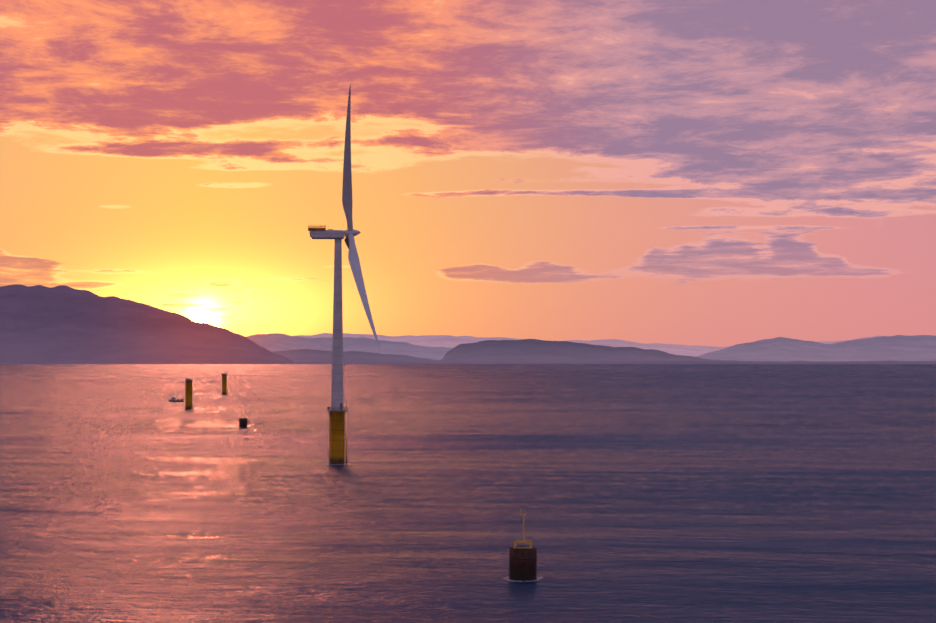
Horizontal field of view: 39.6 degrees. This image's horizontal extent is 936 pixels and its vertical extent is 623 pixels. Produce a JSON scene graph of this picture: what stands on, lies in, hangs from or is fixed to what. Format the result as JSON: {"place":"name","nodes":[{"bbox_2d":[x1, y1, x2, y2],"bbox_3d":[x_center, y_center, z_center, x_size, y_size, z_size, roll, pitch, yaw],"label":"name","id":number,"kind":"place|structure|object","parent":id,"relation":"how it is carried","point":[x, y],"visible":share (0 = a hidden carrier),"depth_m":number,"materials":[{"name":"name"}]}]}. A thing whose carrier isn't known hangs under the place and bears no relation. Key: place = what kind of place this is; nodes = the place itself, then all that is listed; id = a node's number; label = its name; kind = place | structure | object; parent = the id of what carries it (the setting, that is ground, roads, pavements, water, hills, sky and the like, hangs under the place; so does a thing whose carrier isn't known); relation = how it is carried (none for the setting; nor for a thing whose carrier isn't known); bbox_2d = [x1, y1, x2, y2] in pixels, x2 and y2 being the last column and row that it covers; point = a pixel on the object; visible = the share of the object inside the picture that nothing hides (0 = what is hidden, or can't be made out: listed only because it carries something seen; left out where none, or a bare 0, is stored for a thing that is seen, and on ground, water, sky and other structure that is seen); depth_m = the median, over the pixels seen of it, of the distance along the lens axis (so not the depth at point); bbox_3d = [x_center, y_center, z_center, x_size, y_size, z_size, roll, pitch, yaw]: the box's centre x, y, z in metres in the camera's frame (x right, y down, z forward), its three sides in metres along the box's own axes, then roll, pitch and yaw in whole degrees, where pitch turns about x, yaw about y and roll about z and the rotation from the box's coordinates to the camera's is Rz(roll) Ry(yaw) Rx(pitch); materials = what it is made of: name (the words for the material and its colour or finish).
{"place":"outdoors","nodes":[
{"label":"outdoors","id":0,"kind":"place"},
{"bbox_2d":[0,284,293,363],"bbox_3d":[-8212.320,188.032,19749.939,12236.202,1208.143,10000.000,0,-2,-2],"label":"hill","id":1,"kind":"structure","parent":0,"point":[56,324],"depth_m":16352.32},
{"bbox_2d":[169,399,183,401],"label":"boat","id":2,"kind":"object","parent":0,"point":[176,400],"visible":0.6,"depth_m":1082.91,"materials":[{"name":"black"}]},
{"bbox_2d":[0,364,935,622],"bbox_3d":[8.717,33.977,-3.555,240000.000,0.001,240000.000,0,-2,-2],"label":"sea","id":3,"kind":"structure","parent":0,"point":[712,493],"depth_m":335.27,"materials":[{"name":"blue liquid"}]},
{"bbox_2d":[185,380,193,408],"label":"monopile foundation","id":4,"kind":"object","parent":3,"relation":"on","point":[188,395],"visible":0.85,"depth_m":928.25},
{"bbox_2d":[222,375,227,393],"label":"monopile foundation","id":5,"kind":"object","parent":3,"relation":"on","point":[224,385],"visible":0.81,"depth_m":1343.91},
{"bbox_2d":[239,418,247,426],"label":"monopile","id":6,"kind":"object","parent":3,"relation":"in","point":[243,422],"visible":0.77,"depth_m":670.02,"materials":[{"name":"metal"}]},
{"bbox_2d":[329,411,346,463],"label":"turbine foundation","id":7,"kind":"object","parent":3,"relation":"on","point":[337,436],"visible":0.81,"depth_m":430.30,"materials":[{"name":"yellow metal"}]},
{"bbox_2d":[331,239,343,409],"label":"turbine tower","id":8,"kind":"structure","parent":7,"relation":"on","point":[337,395],"depth_m":432.26,"materials":[{"name":"white metal"}]},
{"bbox_2d":[309,229,344,238],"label":"nacelle","id":9,"kind":"object","parent":8,"relation":"on","point":[327,234],"visible":1,"depth_m":432.74,"materials":[{"name":"grey metal"}]},
{"bbox_2d":[308,225,325,230],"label":"helicopter hoist platform","id":10,"kind":"structure","parent":9,"relation":"on","point":[313,227],"depth_m":431.84,"materials":[{"name":"orange metal"}]},
{"bbox_2d":[342,83,379,348],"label":"turbine rotor","id":11,"kind":"object","parent":9,"relation":"attached to","point":[349,240],"visible":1,"depth_m":426.87,"materials":[{"name":"white plastic"}]},
{"bbox_2d":[327,402,349,414],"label":"turbine platform","id":12,"kind":"structure","parent":7,"relation":"attached to","point":[329,408],"depth_m":430.55,"materials":[{"name":"grey metal"}]},
{"bbox_2d":[502,576,541,581],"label":"foam ring","id":13,"kind":"object","parent":3,"relation":"on","point":[537,579],"visible":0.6,"depth_m":203.05,"materials":[{"name":"grey liquid"}]},
{"bbox_2d":[509,546,536,580],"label":"monopile","id":14,"kind":"object","parent":3,"relation":"in","point":[522,564],"visible":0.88,"depth_m":202.33,"materials":[{"name":"metal"}]},
{"bbox_2d":[513,508,531,547],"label":"mast with frame","id":15,"kind":"object","parent":14,"relation":"on","point":[523,541],"visible":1,"depth_m":204.14,"materials":[{"name":"metal"}]},
{"bbox_2d":[0,361,935,363],"bbox_3d":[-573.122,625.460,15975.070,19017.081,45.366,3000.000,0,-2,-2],"label":"coast","id":16,"kind":"structure","parent":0,"point":[817,362],"depth_m":14931.98},
{"bbox_2d":[0,0,935,346],"label":"sky","id":17,"kind":"structure","parent":0,"point":[715,173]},
{"bbox_2d":[273,339,831,362],"bbox_3d":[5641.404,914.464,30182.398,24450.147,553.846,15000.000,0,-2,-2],"label":"hills","id":18,"kind":"structure","parent":0,"point":[529,350],"depth_m":24990.51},
{"bbox_2d":[296,333,880,356],"bbox_3d":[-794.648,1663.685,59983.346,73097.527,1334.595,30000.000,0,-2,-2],"label":"hills","id":19,"kind":"structure","parent":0,"point":[449,341],"depth_m":54481.64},
{"bbox_2d":[246,333,935,361],"bbox_3d":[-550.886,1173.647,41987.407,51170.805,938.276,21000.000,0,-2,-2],"label":"hills","id":20,"kind":"structure","parent":0,"point":[900,348],"depth_m":35584.11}
]}

